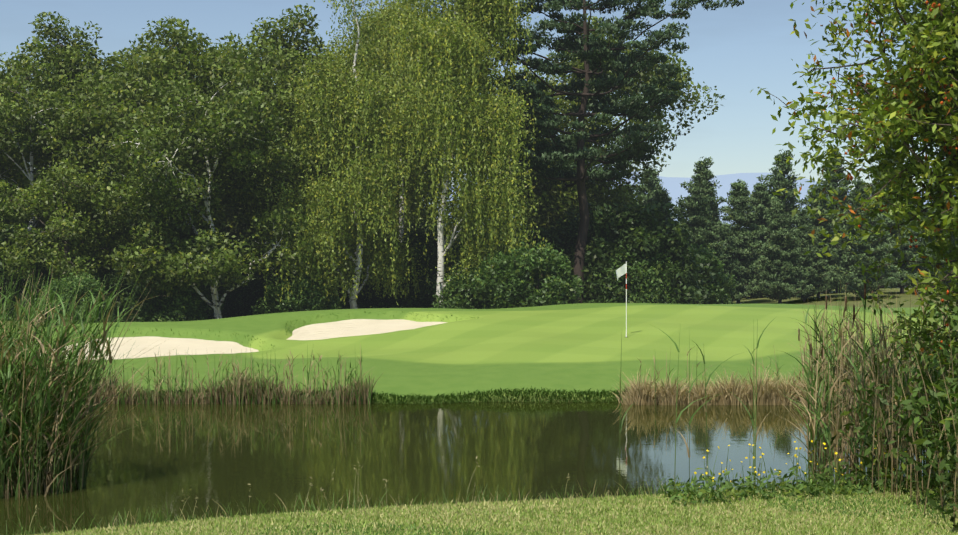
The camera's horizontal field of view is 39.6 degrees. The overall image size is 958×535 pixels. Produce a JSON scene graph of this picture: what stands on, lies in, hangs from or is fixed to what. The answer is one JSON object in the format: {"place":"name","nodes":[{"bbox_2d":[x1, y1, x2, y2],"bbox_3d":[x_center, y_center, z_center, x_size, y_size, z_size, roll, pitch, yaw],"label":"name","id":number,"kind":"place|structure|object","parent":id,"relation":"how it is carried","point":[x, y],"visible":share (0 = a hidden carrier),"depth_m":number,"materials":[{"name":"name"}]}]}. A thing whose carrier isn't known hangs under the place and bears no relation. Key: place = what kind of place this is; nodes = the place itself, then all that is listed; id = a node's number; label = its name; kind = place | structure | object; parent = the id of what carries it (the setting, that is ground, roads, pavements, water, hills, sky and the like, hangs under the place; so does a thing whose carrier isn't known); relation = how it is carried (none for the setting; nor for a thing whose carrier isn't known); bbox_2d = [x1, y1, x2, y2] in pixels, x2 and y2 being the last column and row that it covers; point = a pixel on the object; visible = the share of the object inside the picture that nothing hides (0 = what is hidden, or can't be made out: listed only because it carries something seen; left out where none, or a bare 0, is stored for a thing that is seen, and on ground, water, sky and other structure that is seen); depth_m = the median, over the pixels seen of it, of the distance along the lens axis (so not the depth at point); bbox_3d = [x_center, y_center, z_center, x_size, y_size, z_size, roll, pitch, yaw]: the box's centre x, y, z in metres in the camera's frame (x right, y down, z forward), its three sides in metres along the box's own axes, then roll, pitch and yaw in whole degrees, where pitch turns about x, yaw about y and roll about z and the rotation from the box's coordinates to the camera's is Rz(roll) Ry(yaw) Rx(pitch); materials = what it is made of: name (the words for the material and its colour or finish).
{"place":"outdoors","nodes":[
{"label":"outdoors","id":0,"kind":"place"},
{"bbox_2d":[0,0,944,190],"label":"sky","id":1,"kind":"structure","parent":0,"point":[739,50],"materials":[{"name":"blue"}]},
{"bbox_2d":[0,401,948,534],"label":"pond water","id":2,"kind":"structure","parent":0,"point":[225,455],"depth_m":21.12,"materials":[{"name":"green liquid"}]},
{"bbox_2d":[0,265,175,499],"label":"reeds","id":3,"kind":"object","parent":2,"relation":"on","point":[32,439],"visible":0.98,"depth_m":17.64,"materials":[{"name":"green plant"}]},
{"bbox_2d":[10,343,382,404],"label":"reeds","id":4,"kind":"object","parent":2,"relation":"in","point":[245,392],"visible":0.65,"depth_m":28.64,"materials":[{"name":"plant"}]},
{"bbox_2d":[613,344,869,404],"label":"reeds","id":5,"kind":"object","parent":2,"relation":"in","point":[644,393],"visible":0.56,"depth_m":28.36,"materials":[{"name":"plant"}]},
{"bbox_2d":[619,278,957,491],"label":"reeds","id":6,"kind":"object","parent":2,"relation":"in","point":[824,401],"visible":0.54,"depth_m":17.00,"materials":[{"name":"green plant"}]},
{"bbox_2d":[0,272,957,534],"bbox_3d":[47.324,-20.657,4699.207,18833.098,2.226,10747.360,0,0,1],"label":"ground","id":7,"kind":"structure","parent":0,"point":[572,346],"depth_m":37.56,"materials":[{"name":"green plant"}]},
{"bbox_2d":[0,76,27,178],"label":"broadleaf tree","id":8,"kind":"object","parent":7,"relation":"on","point":[11,129],"visible":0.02,"depth_m":69.95,"materials":[{"name":"green plant"}]},
{"bbox_2d":[0,224,40,321],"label":"understorey shrub","id":9,"kind":"object","parent":7,"relation":"on","point":[13,278],"visible":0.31,"depth_m":58.41,"materials":[{"name":"green plant"}]},
{"bbox_2d":[0,216,52,319],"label":"understorey shrub","id":10,"kind":"object","parent":7,"relation":"on","point":[22,226],"visible":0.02,"depth_m":63.69,"materials":[{"name":"green plant"}]},
{"bbox_2d":[6,232,79,319],"bbox_3d":[-20.858,0.479,64.731,6.513,5.090,6.274,0,0,12],"label":"understorey shrub","id":11,"kind":"object","parent":7,"relation":"on","point":[50,248],"depth_m":63.30,"materials":[{"name":"green plant"}]},
{"bbox_2d":[3,65,86,215],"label":"broadleaf tree","id":12,"kind":"object","parent":7,"relation":"on","point":[37,151],"depth_m":75.98,"materials":[{"name":"green plant"}]},
{"bbox_2d":[2,241,122,320],"bbox_3d":[-18.553,0.842,60.148,5.533,4.324,5.330,0,0,-34],"label":"understorey shrub","id":13,"kind":"object","parent":7,"relation":"on","point":[45,273],"visible":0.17,"depth_m":59.13,"materials":[{"name":"green plant"}]},
{"bbox_2d":[0,158,131,295],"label":"broadleaf tree","id":14,"kind":"object","parent":7,"relation":"on","point":[68,201],"visible":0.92,"depth_m":57.31,"materials":[{"name":"green plant"}]},
{"bbox_2d":[0,75,139,318],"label":"broadleaf tree","id":15,"kind":"object","parent":7,"relation":"on","point":[20,143],"visible":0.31,"depth_m":61.78,"materials":[{"name":"green plant"}]},
{"bbox_2d":[34,271,116,326],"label":"light shrub","id":16,"kind":"object","parent":7,"relation":"on","point":[91,282],"visible":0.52,"depth_m":52.98,"materials":[{"name":"green plant"}]},
{"bbox_2d":[0,11,157,230],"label":"broadleaf tree","id":17,"kind":"object","parent":7,"relation":"on","point":[62,63],"visible":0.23,"depth_m":69.14,"materials":[{"name":"green plant"}]},
{"bbox_2d":[99,255,185,321],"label":"understorey shrub","id":18,"kind":"object","parent":7,"relation":"on","point":[121,300],"visible":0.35,"depth_m":58.43,"materials":[{"name":"green plant"}]},
{"bbox_2d":[48,33,284,205],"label":"broadleaf tree","id":19,"kind":"object","parent":7,"relation":"on","point":[139,48],"depth_m":77.09,"materials":[{"name":"green plant"}]},
{"bbox_2d":[39,16,299,284],"bbox_3d":[-14.878,-4.376,63.387,10.304,15.206,11.696,0,0,-33],"label":"broadleaf tree","id":20,"kind":"object","parent":7,"relation":"on","point":[184,59],"visible":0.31,"depth_m":61.31,"materials":[{"name":"green plant"}]},
{"bbox_2d":[122,270,225,321],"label":"light shrub","id":21,"kind":"object","parent":7,"relation":"on","point":[191,307],"visible":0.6,"depth_m":57.70,"materials":[{"name":"green plant"}]},
{"bbox_2d":[85,64,328,318],"bbox_3d":[-12.284,-2.819,58.168,8.871,12.093,9.502,0,0,43],"label":"broadleaf tree","id":22,"kind":"object","parent":7,"relation":"on","point":[224,123],"visible":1,"depth_m":56.84,"materials":[{"name":"green plant"}]},
{"bbox_2d":[192,224,240,315],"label":"understorey shrub","id":23,"kind":"object","parent":7,"relation":"on","point":[227,236],"depth_m":66.61,"materials":[{"name":"green plant"}]},
{"bbox_2d":[194,236,267,318],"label":"understorey shrub","id":24,"kind":"object","parent":7,"relation":"on","point":[228,310],"visible":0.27,"depth_m":64.49,"materials":[{"name":"green plant"}]},
{"bbox_2d":[40,319,447,359],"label":"bunker sand","id":25,"kind":"structure","parent":7,"relation":"on","point":[343,328],"depth_m":43.47,"materials":[{"name":"beige sand"}]},
{"bbox_2d":[216,154,307,276],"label":"broadleaf tree","id":26,"kind":"object","parent":7,"relation":"on","point":[247,240],"depth_m":77.92,"materials":[{"name":"green plant"}]},
{"bbox_2d":[225,232,330,316],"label":"understorey shrub","id":27,"kind":"object","parent":7,"relation":"on","point":[269,277],"visible":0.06,"depth_m":65.11,"materials":[{"name":"green plant"}]},
{"bbox_2d":[179,4,379,270],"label":"broadleaf tree","id":28,"kind":"object","parent":7,"relation":"on","point":[277,40],"visible":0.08,"depth_m":70.77,"materials":[{"name":"green plant"}]},
{"bbox_2d":[250,268,343,314],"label":"light shrub","id":29,"kind":"object","parent":7,"relation":"on","point":[307,302],"visible":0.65,"depth_m":59.00,"materials":[{"name":"green plant"}]},
{"bbox_2d":[211,48,395,283],"bbox_3d":[-9.320,-3.811,65.435,9.479,13.990,10.760,0,0,33],"label":"broadleaf tree","id":30,"kind":"object","parent":7,"relation":"on","point":[247,185],"visible":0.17,"depth_m":62.00,"materials":[{"name":"green plant"}]},
{"bbox_2d":[263,245,384,311],"bbox_3d":[-7.695,0.508,65.909,6.433,5.028,6.197,0,0,-6],"label":"understorey shrub","id":31,"kind":"object","parent":7,"relation":"on","point":[347,304],"visible":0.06,"depth_m":64.45,"materials":[{"name":"green plant"}]},
{"bbox_2d":[248,0,451,308],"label":"birch tree","id":32,"kind":"object","parent":7,"relation":"on","point":[343,211],"visible":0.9,"depth_m":59.75,"materials":[{"name":"green plant"}]},
{"bbox_2d":[286,47,481,235],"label":"broadleaf tree","id":33,"kind":"object","parent":7,"relation":"on","point":[427,171],"visible":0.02,"depth_m":74.68,"materials":[{"name":"green plant"}]},
{"bbox_2d":[309,0,467,291],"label":"birch tree","id":34,"kind":"object","parent":7,"relation":"on","point":[410,214],"visible":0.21,"depth_m":67.13,"materials":[{"name":"green plant"}]},
{"bbox_2d":[342,240,436,308],"bbox_3d":[-4.292,0.731,66.285,5.814,4.544,5.600,0,0,10],"label":"understorey shrub","id":35,"kind":"object","parent":7,"relation":"on","point":[379,303],"visible":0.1,"depth_m":64.76,"materials":[{"name":"green plant"}]},
{"bbox_2d":[383,219,488,308],"bbox_3d":[-1.789,0.210,65.649,6.481,5.259,6.728,0,0,12],"label":"understorey shrub","id":36,"kind":"object","parent":7,"relation":"on","point":[431,246],"visible":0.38,"depth_m":64.00,"materials":[{"name":"green plant"}]},
{"bbox_2d":[361,0,547,303],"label":"birch tree","id":37,"kind":"object","parent":7,"relation":"on","point":[455,46],"visible":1,"depth_m":58.16,"materials":[{"name":"green plant"}]},
{"bbox_2d":[428,258,504,308],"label":"light shrub","id":38,"kind":"object","parent":7,"relation":"on","point":[457,294],"visible":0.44,"depth_m":59.31,"materials":[{"name":"green plant"}]},
{"bbox_2d":[0,311,934,534],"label":"grass bank tufts","id":39,"kind":"object","parent":7,"relation":"on","point":[453,398],"visible":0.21,"depth_m":28.61,"materials":[{"name":"green plant"}]},
{"bbox_2d":[427,232,534,305],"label":"understorey shrub","id":40,"kind":"object","parent":7,"relation":"on","point":[452,274],"depth_m":65.64,"materials":[{"name":"green plant"}]},
{"bbox_2d":[422,71,609,249],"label":"broadleaf tree","id":41,"kind":"object","parent":7,"relation":"on","point":[540,181],"visible":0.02,"depth_m":72.74,"materials":[{"name":"green plant"}]},
{"bbox_2d":[468,238,582,308],"bbox_3d":[2.005,0.669,58.513,5.724,3.992,5.197,0,0,45],"label":"light shrub","id":42,"kind":"object","parent":7,"relation":"on","point":[508,269],"visible":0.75,"depth_m":57.25,"materials":[{"name":"green plant"}]},
{"bbox_2d":[511,223,585,295],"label":"understorey shrub","id":43,"kind":"object","parent":7,"relation":"on","point":[552,235],"visible":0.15,"depth_m":65.50,"materials":[{"name":"green plant"}]},
{"bbox_2d":[538,203,672,303],"bbox_3d":[6.285,-0.376,65.891,7.198,5.840,7.473,0,0,-3],"label":"understorey shrub","id":44,"kind":"object","parent":7,"relation":"on","point":[595,225],"visible":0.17,"depth_m":63.86,"materials":[{"name":"green plant"}]},
{"bbox_2d":[486,15,725,240],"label":"broadleaf tree","id":45,"kind":"object","parent":7,"relation":"on","point":[611,197],"visible":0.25,"depth_m":72.67,"materials":[{"name":"green plant"}]},
{"bbox_2d":[477,0,743,302],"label":"tall pine tree","id":46,"kind":"object","parent":7,"relation":"on","point":[632,107],"visible":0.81,"depth_m":62.10,"materials":[{"name":"green plant"}]},
{"bbox_2d":[616,261,626,336],"bbox_3d":[4.066,0.959,37.865,0.434,2.260,0.106,0,0,-33],"label":"flag stick","id":47,"kind":"object","parent":7,"relation":"on","point":[621,271],"visible":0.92,"depth_m":37.93,"materials":[{"name":"paint"}]},
{"bbox_2d":[583,244,680,303],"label":"light shrub","id":48,"kind":"object","parent":7,"relation":"on","point":[661,296],"visible":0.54,"depth_m":62.38,"materials":[{"name":"green plant"}]},
{"bbox_2d":[569,198,720,303],"bbox_3d":[7.704,-0.406,64.985,7.309,5.930,7.588,0,0,-24],"label":"understorey shrub","id":49,"kind":"object","parent":7,"relation":"on","point":[673,242],"visible":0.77,"depth_m":63.25,"materials":[{"name":"green plant"}]},
{"bbox_2d":[633,168,662,227],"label":"young pine tree","id":50,"kind":"object","parent":7,"relation":"on","point":[652,185],"visible":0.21,"depth_m":95.10,"materials":[{"name":"green plant"}]},
{"bbox_2d":[649,186,678,235],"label":"young pine tree","id":51,"kind":"object","parent":7,"relation":"on","point":[660,193],"visible":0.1,"depth_m":80.37,"materials":[{"name":"green plant"}]},
{"bbox_2d":[667,242,738,303],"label":"light shrub","id":52,"kind":"object","parent":7,"relation":"on","point":[716,284],"visible":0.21,"depth_m":66.63,"materials":[{"name":"green plant"}]},
{"bbox_2d":[688,181,720,242],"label":"young pine tree","id":53,"kind":"object","parent":7,"relation":"on","point":[714,211],"depth_m":99.28,"materials":[{"name":"green plant"}]},
{"bbox_2d":[671,156,739,270],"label":"young pine tree","id":54,"kind":"object","parent":7,"relation":"on","point":[700,187],"visible":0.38,"depth_m":89.08,"materials":[{"name":"green plant"}]},
{"bbox_2d":[685,197,733,295],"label":"young pine tree","id":55,"kind":"object","parent":7,"relation":"on","point":[704,230],"visible":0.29,"depth_m":76.42,"materials":[{"name":"green plant"}]},
{"bbox_2d":[716,225,750,302],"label":"young pine tree","id":56,"kind":"object","parent":7,"relation":"on","point":[730,265],"visible":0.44,"depth_m":78.86,"materials":[{"name":"green plant"}]},
{"bbox_2d":[717,179,770,303],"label":"young pine tree","id":57,"kind":"object","parent":7,"relation":"on","point":[739,200],"visible":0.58,"depth_m":81.13,"materials":[{"name":"green plant"}]},
{"bbox_2d":[747,181,794,297],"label":"young pine tree","id":58,"kind":"object","parent":7,"relation":"on","point":[762,199],"visible":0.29,"depth_m":90.27,"materials":[{"name":"green plant"}]},
{"bbox_2d":[744,199,813,303],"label":"young pine tree","id":59,"kind":"object","parent":7,"relation":"on","point":[781,284],"visible":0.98,"depth_m":77.23,"materials":[{"name":"green plant"}]},
{"bbox_2d":[751,149,806,232],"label":"young pine tree","id":60,"kind":"object","parent":7,"relation":"on","point":[777,181],"visible":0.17,"depth_m":96.80,"materials":[{"name":"green plant"}]},
{"bbox_2d":[659,435,939,506],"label":"yellow flowers","id":61,"kind":"object","parent":7,"relation":"on","point":[810,484],"visible":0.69,"depth_m":15.25,"materials":[{"name":"green plant"}]},
{"bbox_2d":[784,207,835,301],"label":"young pine tree","id":62,"kind":"object","parent":7,"relation":"on","point":[801,220],"visible":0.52,"depth_m":79.55,"materials":[{"name":"green plant"}]},
{"bbox_2d":[804,183,847,297],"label":"young pine tree","id":63,"kind":"object","parent":7,"relation":"on","point":[816,224],"visible":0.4,"depth_m":82.27,"materials":[{"name":"green plant"}]},
{"bbox_2d":[804,151,878,292],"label":"young pine tree","id":64,"kind":"object","parent":7,"relation":"on","point":[832,183],"visible":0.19,"depth_m":90.72,"materials":[{"name":"green plant"}]},
{"bbox_2d":[750,0,957,376],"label":"tree","id":65,"kind":"object","parent":7,"relation":"on","point":[907,106],"visible":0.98,"depth_m":14.20,"materials":[{"name":"green plant"}]},
{"bbox_2d":[823,178,905,298],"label":"young pine tree","id":66,"kind":"object","parent":7,"relation":"on","point":[850,258],"visible":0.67,"depth_m":77.94,"materials":[{"name":"green plant"}]},
{"bbox_2d":[863,143,900,287],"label":"young pine tree","id":67,"kind":"object","parent":7,"relation":"on","point":[874,186],"visible":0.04,"depth_m":97.75,"materials":[{"name":"green plant"}]},
{"bbox_2d":[830,289,957,530],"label":"thicket","id":68,"kind":"object","parent":7,"relation":"on","point":[945,400],"visible":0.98,"depth_m":14.03,"materials":[{"name":"green plant"}]},
{"bbox_2d":[875,180,934,292],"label":"young pine tree","id":69,"kind":"object","parent":7,"relation":"on","point":[890,223],"visible":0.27,"depth_m":83.13,"materials":[{"name":"green plant"}]},
{"bbox_2d":[899,204,947,291],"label":"young pine tree","id":70,"kind":"object","parent":7,"relation":"on","point":[913,244],"visible":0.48,"depth_m":80.83,"materials":[{"name":"green plant"}]},
{"bbox_2d":[912,171,956,249],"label":"young pine tree","id":71,"kind":"object","parent":7,"relation":"on","point":[933,202],"visible":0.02,"depth_m":89.14,"materials":[{"name":"green plant"}]},
{"bbox_2d":[920,186,957,289],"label":"young pine tree","id":72,"kind":"object","parent":7,"relation":"on","point":[943,261],"visible":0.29,"depth_m":79.25,"materials":[{"name":"green plant"}]},
{"bbox_2d":[21,481,957,534],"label":"grass","id":73,"kind":"structure","parent":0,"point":[480,519],"depth_m":13.54,"materials":[{"name":"green plant"}]},
{"bbox_2d":[423,165,930,245],"bbox_3d":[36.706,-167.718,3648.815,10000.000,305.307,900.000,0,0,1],"label":"hills","id":74,"kind":"structure","parent":0,"point":[672,185],"depth_m":3327.16,"materials":[{"name":"blue"}]}
]}

